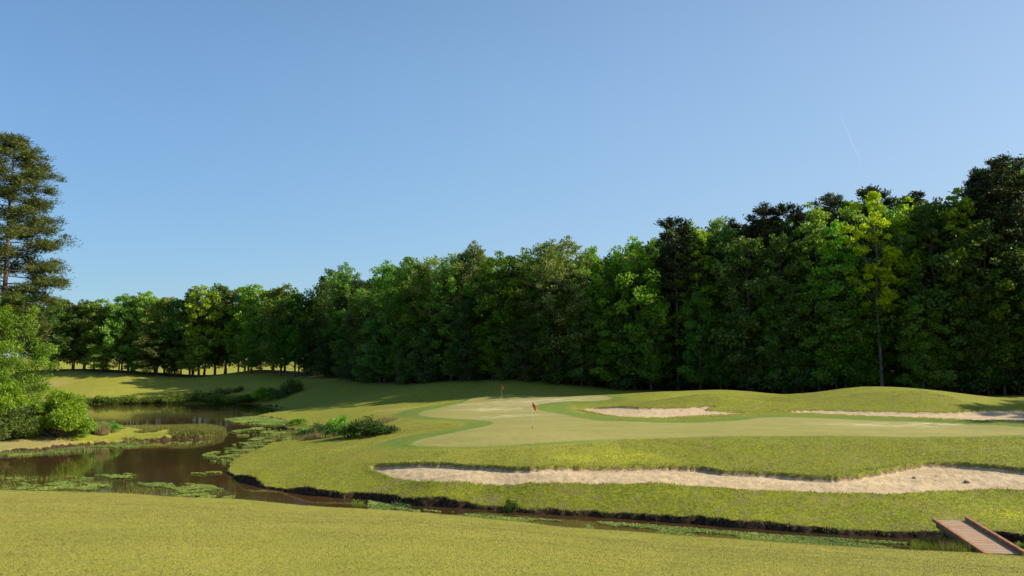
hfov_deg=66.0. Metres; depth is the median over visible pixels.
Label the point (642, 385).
broadleaf tree
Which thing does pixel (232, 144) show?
sky
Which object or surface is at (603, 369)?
broadleaf tree
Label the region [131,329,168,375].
broadleaf tree
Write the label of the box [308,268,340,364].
broadleaf tree
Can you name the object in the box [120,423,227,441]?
tall grass
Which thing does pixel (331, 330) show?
broadleaf tree
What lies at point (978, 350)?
broadleaf tree
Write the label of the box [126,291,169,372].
broadleaf tree
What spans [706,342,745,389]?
broadleaf tree
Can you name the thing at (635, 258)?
broadleaf tree
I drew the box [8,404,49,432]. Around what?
bush
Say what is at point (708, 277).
broadleaf tree
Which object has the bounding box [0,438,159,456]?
tall grass
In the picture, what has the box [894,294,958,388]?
broadleaf tree
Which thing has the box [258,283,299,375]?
broadleaf tree
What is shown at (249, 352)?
broadleaf tree
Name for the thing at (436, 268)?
broadleaf tree
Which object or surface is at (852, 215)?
broadleaf tree
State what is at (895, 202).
broadleaf tree
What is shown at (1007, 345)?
broadleaf tree
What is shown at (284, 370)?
broadleaf tree
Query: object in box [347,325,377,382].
broadleaf tree
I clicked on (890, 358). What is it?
broadleaf tree
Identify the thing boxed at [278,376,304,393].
shrub
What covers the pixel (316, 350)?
broadleaf tree
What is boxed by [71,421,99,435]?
bush
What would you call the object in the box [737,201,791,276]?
pine tree
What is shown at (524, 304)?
broadleaf tree
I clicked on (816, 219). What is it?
broadleaf tree
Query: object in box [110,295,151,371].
broadleaf tree
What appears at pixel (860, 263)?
broadleaf tree
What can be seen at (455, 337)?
broadleaf tree
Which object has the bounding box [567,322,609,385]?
broadleaf tree
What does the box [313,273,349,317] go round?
broadleaf tree
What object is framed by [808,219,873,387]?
broadleaf tree
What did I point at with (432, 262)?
broadleaf tree
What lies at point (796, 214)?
pine tree
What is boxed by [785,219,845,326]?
broadleaf tree
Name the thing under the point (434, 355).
broadleaf tree
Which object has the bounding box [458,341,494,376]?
broadleaf tree
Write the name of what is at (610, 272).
broadleaf tree
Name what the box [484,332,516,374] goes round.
broadleaf tree
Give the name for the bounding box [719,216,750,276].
pine tree
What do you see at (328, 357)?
broadleaf tree
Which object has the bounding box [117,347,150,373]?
broadleaf tree
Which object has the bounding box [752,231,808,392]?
broadleaf tree
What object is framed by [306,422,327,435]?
shrub
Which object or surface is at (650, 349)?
broadleaf tree
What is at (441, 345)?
broadleaf tree
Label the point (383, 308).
broadleaf tree
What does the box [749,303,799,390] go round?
broadleaf tree
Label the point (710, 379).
broadleaf tree
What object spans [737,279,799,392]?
broadleaf tree
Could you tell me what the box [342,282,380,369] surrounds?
broadleaf tree
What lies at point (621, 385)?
broadleaf tree
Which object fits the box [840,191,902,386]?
broadleaf tree
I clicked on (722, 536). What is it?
bank grass
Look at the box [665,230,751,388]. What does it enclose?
broadleaf tree
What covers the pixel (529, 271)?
broadleaf tree
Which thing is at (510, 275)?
broadleaf tree
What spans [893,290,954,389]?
broadleaf tree
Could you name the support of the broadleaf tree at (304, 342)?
on the ground at (321, 399)
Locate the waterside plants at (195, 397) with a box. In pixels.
[83,392,244,403]
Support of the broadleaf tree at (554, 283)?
on the ground at (321, 399)
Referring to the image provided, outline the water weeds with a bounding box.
[1,409,918,548]
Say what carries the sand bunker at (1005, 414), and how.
on the ground at (321, 399)
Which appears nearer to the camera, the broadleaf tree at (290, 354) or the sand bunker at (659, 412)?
the sand bunker at (659, 412)
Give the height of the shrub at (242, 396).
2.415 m
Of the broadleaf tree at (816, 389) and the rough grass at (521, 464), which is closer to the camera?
the rough grass at (521, 464)
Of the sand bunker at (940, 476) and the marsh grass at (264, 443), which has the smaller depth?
the sand bunker at (940, 476)
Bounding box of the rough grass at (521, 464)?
[226,390,1023,536]
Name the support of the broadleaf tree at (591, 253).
on the ground at (321, 399)
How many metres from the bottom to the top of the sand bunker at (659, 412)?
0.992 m
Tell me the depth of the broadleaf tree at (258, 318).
224.08 m
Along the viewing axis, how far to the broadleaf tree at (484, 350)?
152.45 m
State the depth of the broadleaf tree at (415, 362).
160.45 m
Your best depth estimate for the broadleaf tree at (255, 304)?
232.62 m
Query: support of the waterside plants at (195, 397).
on the ground at (321, 399)
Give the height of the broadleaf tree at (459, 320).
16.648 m
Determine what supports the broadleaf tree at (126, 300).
on the ground at (321, 399)
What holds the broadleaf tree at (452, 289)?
on the ground at (321, 399)
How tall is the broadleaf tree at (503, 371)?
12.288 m
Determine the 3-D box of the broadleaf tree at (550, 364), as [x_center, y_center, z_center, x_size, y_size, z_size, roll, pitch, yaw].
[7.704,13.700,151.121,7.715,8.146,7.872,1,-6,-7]
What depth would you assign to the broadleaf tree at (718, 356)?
134.62 m
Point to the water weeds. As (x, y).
(262, 420)
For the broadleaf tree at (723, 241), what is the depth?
141.45 m
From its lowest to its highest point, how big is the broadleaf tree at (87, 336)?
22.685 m
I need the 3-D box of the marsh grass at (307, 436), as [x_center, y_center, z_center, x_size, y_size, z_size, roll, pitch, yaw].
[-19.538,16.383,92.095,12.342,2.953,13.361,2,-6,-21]
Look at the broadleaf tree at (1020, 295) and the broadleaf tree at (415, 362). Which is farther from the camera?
the broadleaf tree at (415, 362)
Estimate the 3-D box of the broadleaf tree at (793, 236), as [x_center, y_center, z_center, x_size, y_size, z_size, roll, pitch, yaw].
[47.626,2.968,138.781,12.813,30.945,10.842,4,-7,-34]
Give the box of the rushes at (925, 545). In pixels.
[909,534,973,552]
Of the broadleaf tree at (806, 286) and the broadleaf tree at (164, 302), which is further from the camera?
the broadleaf tree at (164, 302)
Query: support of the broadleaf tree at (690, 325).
on the ground at (321, 399)
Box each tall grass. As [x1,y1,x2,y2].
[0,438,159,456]
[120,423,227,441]
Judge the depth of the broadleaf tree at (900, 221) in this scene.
125.13 m
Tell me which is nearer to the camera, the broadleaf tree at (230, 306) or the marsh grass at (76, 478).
the marsh grass at (76, 478)
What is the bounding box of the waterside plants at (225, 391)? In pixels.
[126,386,245,403]
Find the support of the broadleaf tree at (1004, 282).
on the ground at (321, 399)
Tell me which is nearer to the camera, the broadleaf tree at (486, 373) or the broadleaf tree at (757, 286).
the broadleaf tree at (757, 286)
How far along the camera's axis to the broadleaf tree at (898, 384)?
125.23 m
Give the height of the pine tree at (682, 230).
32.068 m
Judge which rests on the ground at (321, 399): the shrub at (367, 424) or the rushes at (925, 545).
the shrub at (367, 424)
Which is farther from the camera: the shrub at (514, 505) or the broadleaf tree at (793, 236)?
the broadleaf tree at (793, 236)
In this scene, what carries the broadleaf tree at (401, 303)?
on the ground at (321, 399)
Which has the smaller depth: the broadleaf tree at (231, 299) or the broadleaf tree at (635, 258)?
the broadleaf tree at (635, 258)
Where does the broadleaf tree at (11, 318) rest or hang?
on the ground at (321, 399)
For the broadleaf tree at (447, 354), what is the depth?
156.30 m
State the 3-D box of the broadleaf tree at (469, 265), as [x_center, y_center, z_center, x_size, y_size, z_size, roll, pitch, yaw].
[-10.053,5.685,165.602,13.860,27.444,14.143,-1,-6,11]
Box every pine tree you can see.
[0,131,82,358]
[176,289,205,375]
[642,215,701,389]
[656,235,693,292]
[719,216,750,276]
[735,227,762,291]
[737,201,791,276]
[758,201,808,291]
[799,204,859,389]
[803,192,859,388]
[848,184,898,280]
[887,190,942,250]
[947,166,1017,390]
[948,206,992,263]
[967,151,1023,391]
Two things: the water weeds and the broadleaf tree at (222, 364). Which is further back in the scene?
the broadleaf tree at (222, 364)
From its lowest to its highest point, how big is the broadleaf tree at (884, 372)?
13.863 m
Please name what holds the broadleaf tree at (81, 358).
on the ground at (321, 399)
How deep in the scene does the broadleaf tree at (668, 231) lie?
176.00 m
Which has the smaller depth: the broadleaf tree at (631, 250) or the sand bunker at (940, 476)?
the sand bunker at (940, 476)
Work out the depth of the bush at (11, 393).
85.42 m
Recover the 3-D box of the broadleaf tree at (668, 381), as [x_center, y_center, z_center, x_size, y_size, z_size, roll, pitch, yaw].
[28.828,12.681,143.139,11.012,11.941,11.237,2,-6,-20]
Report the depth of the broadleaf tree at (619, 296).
148.40 m
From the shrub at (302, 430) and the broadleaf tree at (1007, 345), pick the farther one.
the broadleaf tree at (1007, 345)
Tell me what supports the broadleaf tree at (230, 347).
on the ground at (321, 399)
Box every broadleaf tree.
[0,291,61,404]
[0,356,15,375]
[18,311,44,369]
[27,297,83,371]
[30,306,71,368]
[48,305,69,366]
[55,302,87,369]
[58,299,108,369]
[68,306,87,368]
[79,298,125,370]
[81,346,118,372]
[88,309,117,358]
[99,293,142,371]
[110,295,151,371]
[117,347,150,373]
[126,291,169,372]
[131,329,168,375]
[132,296,182,374]
[149,298,196,376]
[151,301,179,372]
[161,352,184,375]
[175,336,213,377]
[180,285,224,376]
[193,303,224,374]
[197,283,238,374]
[201,291,236,366]
[204,290,243,373]
[216,292,233,367]
[220,284,262,370]
[228,339,271,373]
[229,288,240,371]
[233,283,268,370]
[235,291,265,369]
[248,293,287,373]
[255,286,287,370]
[255,294,291,371]
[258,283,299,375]
[267,292,316,376]
[285,298,326,375]
[289,306,326,375]
[297,281,331,374]
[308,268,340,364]
[309,322,338,375]
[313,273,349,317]
[315,326,342,377]
[320,262,361,373]
[325,279,352,369]
[326,277,361,372]
[330,330,347,373]
[332,289,377,368]
[334,312,367,380]
[339,278,381,368]
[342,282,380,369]
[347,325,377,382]
[351,336,378,380]
[354,259,411,381]
[364,324,400,381]
[366,329,393,383]
[368,263,395,335]
[370,264,405,367]
[376,275,396,367]
[380,257,435,382]
[383,261,421,368]
[385,320,419,383]
[386,331,416,380]
[396,268,438,378]
[403,322,445,382]
[406,333,445,376]
[408,256,450,355]
[416,317,447,380]
[420,253,479,380]
[423,261,447,319]
[428,271,458,375]
[434,253,476,340]
[437,252,492,377]
[437,335,459,379]
[441,325,474,380]
[444,310,477,368]
[447,299,487,380]
[451,240,493,377]
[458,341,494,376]
[459,250,525,378]
[466,257,499,368]
[469,255,504,310]
[473,315,509,379]
[481,319,521,379]
[483,255,540,364]
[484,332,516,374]
[499,254,548,365]
[505,252,538,376]
[512,238,570,377]
[515,245,564,337]
[531,293,583,383]
[532,235,593,382]
[533,340,563,377]
[542,257,594,366]
[559,254,613,365]
[562,304,599,385]
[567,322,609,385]
[569,245,615,366]
[582,252,647,341]
[582,253,636,381]
[586,235,670,388]
[587,305,637,387]
[588,320,610,384]
[593,328,638,385]
[596,312,642,389]
[604,242,648,325]
[623,301,677,390]
[626,250,684,385]
[628,314,670,387]
[632,238,675,387]
[639,334,666,388]
[644,325,695,388]
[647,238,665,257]
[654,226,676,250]
[656,312,682,387]
[657,286,685,387]
[661,239,723,387]
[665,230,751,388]
[665,328,712,389]
[671,221,720,389]
[676,290,719,389]
[681,329,718,388]
[693,216,752,388]
[694,309,749,389]
[695,228,760,388]
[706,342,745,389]
[708,236,795,391]
[709,315,741,389]
[723,304,765,389]
[723,313,770,390]
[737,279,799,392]
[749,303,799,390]
[751,218,806,321]
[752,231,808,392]
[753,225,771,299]
[755,325,803,391]
[761,283,816,393]
[767,311,821,393]
[777,273,848,391]
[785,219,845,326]
[787,202,841,390]
[791,269,868,388]
[793,308,832,391]
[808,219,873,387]
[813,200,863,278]
[815,207,890,364]
[815,284,891,388]
[820,234,885,383]
[834,294,901,386]
[838,315,890,388]
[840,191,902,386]
[840,316,899,386]
[844,199,894,371]
[858,292,907,384]
[860,205,913,368]
[880,198,920,371]
[880,286,926,387]
[881,196,942,387]
[881,207,943,388]
[886,200,1001,390]
[890,202,979,323]
[892,299,940,388]
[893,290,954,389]
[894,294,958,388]
[898,283,980,390]
[914,280,999,393]
[916,210,988,315]
[921,213,982,355]
[932,187,994,393]
[938,218,1023,393]
[948,308,1006,394]
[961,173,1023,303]
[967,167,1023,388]
[970,241,1023,393]
[973,268,1023,394]
[980,271,1015,391]
[990,259,1023,392]
[996,320,1022,390]
[1000,256,1023,369]
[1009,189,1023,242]
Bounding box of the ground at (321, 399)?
[0,358,1023,575]
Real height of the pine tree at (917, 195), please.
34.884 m
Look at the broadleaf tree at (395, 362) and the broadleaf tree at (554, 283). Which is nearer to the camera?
the broadleaf tree at (554, 283)
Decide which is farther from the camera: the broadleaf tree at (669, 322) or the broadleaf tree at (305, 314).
the broadleaf tree at (305, 314)
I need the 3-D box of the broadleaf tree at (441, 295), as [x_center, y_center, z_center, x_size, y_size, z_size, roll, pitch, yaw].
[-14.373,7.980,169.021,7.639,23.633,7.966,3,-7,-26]
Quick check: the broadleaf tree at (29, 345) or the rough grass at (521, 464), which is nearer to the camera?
the rough grass at (521, 464)
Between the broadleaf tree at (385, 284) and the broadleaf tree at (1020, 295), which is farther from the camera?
the broadleaf tree at (385, 284)
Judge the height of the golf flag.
2.350 m
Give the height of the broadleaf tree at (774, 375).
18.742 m
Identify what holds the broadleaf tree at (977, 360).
on the ground at (321, 399)
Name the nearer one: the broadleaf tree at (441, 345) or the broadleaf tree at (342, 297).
the broadleaf tree at (441, 345)
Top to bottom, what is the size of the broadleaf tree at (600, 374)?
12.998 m
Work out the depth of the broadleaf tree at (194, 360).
231.65 m
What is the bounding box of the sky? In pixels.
[0,0,1023,358]
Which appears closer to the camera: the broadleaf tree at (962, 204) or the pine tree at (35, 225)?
the pine tree at (35, 225)
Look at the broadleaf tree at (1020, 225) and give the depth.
120.78 m
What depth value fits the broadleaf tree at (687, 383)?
138.51 m
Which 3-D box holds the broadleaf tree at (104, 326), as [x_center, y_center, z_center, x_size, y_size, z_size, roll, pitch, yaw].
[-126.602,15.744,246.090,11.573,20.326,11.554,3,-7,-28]
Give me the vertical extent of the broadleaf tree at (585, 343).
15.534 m
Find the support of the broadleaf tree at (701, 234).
on the ground at (321, 399)
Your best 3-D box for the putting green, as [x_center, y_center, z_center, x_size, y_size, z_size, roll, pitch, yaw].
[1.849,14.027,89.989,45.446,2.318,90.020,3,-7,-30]
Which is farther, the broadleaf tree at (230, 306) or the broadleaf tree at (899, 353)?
the broadleaf tree at (230, 306)
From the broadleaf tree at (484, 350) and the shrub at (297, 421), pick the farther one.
the broadleaf tree at (484, 350)
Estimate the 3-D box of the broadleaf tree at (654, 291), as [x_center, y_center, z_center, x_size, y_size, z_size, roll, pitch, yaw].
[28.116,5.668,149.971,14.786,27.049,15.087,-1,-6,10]
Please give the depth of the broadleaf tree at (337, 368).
198.19 m
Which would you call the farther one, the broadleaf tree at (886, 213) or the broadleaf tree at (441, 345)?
the broadleaf tree at (441, 345)
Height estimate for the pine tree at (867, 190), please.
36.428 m
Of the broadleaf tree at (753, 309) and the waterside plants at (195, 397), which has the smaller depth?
the broadleaf tree at (753, 309)
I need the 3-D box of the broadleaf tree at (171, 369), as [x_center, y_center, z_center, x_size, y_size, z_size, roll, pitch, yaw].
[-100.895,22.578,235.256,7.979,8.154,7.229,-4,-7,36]
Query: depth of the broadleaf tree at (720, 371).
133.71 m
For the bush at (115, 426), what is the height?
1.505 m
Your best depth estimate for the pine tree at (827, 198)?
139.94 m
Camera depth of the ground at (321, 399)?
47.25 m
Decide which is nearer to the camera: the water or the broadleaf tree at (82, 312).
the water
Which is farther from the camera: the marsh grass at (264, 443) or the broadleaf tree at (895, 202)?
the broadleaf tree at (895, 202)
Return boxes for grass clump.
[92,419,110,434]
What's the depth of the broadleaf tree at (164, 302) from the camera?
235.08 m
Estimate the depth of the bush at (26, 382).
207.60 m
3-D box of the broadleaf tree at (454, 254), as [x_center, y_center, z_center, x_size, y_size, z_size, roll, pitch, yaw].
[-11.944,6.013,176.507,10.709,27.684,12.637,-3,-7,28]
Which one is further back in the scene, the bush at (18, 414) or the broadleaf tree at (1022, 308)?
the broadleaf tree at (1022, 308)
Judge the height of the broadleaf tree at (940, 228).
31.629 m
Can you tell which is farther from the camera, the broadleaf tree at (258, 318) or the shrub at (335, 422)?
the broadleaf tree at (258, 318)
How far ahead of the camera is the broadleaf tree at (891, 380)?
124.62 m
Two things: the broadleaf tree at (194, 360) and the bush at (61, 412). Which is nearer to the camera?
the bush at (61, 412)
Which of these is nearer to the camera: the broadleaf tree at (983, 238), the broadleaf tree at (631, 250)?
the broadleaf tree at (983, 238)
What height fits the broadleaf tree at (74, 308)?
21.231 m
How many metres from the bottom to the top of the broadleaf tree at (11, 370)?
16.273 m
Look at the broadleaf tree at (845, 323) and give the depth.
123.36 m
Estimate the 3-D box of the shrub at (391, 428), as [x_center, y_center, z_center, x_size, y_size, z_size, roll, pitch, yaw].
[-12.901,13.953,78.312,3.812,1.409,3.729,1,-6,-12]
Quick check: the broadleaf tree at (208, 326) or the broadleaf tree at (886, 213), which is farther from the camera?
the broadleaf tree at (208, 326)
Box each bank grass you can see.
[1,489,345,507]
[373,508,976,552]
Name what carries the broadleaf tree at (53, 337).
on the ground at (321, 399)
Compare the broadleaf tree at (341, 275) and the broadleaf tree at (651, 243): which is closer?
the broadleaf tree at (651, 243)
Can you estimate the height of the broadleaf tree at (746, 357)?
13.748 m
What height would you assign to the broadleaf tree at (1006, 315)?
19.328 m
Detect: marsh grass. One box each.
[0,474,235,497]
[222,424,314,467]
[291,415,397,439]
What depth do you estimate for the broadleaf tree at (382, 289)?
198.00 m
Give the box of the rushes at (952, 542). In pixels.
[934,534,965,550]
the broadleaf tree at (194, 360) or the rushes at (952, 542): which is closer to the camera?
the rushes at (952, 542)
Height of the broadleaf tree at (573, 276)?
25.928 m
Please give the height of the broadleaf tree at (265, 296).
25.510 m
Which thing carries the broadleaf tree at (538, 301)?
on the ground at (321, 399)
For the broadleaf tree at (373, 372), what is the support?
on the ground at (321, 399)
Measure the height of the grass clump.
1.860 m
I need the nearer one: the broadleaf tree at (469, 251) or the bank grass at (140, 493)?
the bank grass at (140, 493)
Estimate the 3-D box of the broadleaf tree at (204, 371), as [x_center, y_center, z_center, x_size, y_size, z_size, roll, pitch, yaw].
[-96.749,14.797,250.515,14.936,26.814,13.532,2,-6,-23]
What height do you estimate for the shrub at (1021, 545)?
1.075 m
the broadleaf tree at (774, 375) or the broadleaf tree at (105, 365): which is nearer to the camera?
the broadleaf tree at (774, 375)
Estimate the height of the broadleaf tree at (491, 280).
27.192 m
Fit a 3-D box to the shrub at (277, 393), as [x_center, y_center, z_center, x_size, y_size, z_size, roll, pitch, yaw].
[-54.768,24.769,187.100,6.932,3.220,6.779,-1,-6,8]
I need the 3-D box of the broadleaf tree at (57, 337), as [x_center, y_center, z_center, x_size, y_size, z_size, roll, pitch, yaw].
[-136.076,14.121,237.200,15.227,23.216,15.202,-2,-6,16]
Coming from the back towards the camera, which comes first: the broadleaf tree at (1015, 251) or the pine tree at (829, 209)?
the pine tree at (829, 209)
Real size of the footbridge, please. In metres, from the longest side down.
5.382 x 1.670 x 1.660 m
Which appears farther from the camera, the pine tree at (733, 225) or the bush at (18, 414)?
the pine tree at (733, 225)
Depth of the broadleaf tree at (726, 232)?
140.97 m
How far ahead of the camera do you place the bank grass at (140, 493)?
51.04 m
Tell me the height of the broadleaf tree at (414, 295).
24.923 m
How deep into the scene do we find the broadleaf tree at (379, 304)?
185.00 m
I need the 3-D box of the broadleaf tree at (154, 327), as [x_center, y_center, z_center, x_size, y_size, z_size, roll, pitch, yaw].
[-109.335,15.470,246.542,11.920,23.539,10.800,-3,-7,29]
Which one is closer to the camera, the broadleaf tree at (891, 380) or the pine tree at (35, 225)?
the pine tree at (35, 225)
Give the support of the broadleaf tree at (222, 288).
on the ground at (321, 399)
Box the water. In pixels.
[0,403,1019,549]
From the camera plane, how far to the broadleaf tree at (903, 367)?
124.05 m
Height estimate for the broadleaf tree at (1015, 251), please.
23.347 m
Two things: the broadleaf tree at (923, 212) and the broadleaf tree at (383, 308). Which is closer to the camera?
the broadleaf tree at (923, 212)
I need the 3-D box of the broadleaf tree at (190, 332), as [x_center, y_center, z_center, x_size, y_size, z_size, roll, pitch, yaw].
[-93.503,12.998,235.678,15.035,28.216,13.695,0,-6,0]
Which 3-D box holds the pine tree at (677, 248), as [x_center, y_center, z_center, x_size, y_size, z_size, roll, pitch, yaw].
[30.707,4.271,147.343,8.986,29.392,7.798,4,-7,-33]
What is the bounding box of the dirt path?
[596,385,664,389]
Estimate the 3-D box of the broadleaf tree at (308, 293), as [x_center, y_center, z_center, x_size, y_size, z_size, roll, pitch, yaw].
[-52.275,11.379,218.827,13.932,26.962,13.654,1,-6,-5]
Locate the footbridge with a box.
[932,517,1023,555]
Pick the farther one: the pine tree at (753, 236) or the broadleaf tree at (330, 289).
the broadleaf tree at (330, 289)
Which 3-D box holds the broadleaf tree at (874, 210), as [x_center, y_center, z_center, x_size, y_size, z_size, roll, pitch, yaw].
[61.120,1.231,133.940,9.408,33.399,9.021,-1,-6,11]
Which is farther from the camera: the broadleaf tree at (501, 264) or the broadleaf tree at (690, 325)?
the broadleaf tree at (501, 264)
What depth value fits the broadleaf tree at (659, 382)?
141.16 m
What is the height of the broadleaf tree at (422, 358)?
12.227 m
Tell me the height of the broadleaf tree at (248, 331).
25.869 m
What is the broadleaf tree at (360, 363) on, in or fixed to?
on the ground at (321, 399)
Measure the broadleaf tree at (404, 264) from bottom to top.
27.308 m
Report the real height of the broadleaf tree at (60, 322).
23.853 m
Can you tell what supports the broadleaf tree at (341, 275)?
on the ground at (321, 399)
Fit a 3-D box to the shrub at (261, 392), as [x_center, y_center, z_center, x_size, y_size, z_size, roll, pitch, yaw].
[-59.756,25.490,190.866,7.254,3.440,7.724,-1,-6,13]
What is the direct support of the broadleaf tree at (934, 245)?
on the ground at (321, 399)
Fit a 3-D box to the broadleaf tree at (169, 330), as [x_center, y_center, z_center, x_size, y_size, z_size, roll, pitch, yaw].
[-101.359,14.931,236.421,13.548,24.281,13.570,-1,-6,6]
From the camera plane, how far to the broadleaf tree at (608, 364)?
144.67 m
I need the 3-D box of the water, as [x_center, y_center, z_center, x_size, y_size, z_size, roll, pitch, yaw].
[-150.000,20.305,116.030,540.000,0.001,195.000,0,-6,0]
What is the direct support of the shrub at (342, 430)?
on the ground at (321, 399)
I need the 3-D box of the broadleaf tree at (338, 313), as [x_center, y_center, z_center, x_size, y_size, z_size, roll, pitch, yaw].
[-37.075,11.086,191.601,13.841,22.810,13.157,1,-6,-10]
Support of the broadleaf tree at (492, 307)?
on the ground at (321, 399)
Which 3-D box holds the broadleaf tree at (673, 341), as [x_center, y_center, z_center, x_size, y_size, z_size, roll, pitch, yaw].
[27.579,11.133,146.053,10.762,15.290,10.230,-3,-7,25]
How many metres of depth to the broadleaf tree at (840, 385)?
125.89 m
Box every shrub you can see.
[236,394,253,401]
[240,394,258,402]
[250,387,278,399]
[268,386,292,398]
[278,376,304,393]
[287,418,308,425]
[293,427,311,434]
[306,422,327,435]
[322,415,349,436]
[328,419,364,438]
[347,414,385,435]
[363,421,400,434]
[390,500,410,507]
[503,496,518,512]
[1014,541,1023,549]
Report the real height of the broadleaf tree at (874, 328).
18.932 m
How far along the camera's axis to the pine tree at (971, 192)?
124.02 m
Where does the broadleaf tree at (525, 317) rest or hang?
on the ground at (321, 399)
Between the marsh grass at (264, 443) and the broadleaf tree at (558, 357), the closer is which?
the marsh grass at (264, 443)
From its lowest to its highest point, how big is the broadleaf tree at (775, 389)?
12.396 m
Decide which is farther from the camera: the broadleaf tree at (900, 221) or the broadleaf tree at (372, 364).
the broadleaf tree at (372, 364)
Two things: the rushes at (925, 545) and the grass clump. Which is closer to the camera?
the rushes at (925, 545)
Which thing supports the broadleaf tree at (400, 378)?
on the ground at (321, 399)
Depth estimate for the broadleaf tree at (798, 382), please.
127.08 m
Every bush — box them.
[0,379,34,436]
[0,402,43,439]
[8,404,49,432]
[10,375,48,391]
[20,388,98,438]
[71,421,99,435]
[97,420,123,431]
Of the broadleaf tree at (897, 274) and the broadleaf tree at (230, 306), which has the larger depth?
the broadleaf tree at (230, 306)
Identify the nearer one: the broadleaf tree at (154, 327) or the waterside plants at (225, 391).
the waterside plants at (225, 391)
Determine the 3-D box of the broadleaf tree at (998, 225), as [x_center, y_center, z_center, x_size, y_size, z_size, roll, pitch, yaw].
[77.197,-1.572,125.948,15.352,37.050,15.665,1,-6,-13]
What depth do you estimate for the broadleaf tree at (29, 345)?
246.20 m
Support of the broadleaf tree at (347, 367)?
on the ground at (321, 399)
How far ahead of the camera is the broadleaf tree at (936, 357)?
117.81 m
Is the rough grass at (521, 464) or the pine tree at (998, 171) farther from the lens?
the pine tree at (998, 171)
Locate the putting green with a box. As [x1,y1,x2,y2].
[412,395,1023,446]
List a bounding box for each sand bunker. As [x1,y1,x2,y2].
[372,462,1023,493]
[581,406,742,417]
[788,409,1023,420]
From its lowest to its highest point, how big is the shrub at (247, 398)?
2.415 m
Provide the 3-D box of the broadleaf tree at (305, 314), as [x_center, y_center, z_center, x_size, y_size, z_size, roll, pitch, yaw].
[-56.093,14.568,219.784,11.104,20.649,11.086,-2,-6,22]
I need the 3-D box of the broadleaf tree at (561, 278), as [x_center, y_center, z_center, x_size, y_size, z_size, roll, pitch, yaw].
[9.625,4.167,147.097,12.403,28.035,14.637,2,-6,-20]
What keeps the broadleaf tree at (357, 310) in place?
on the ground at (321, 399)

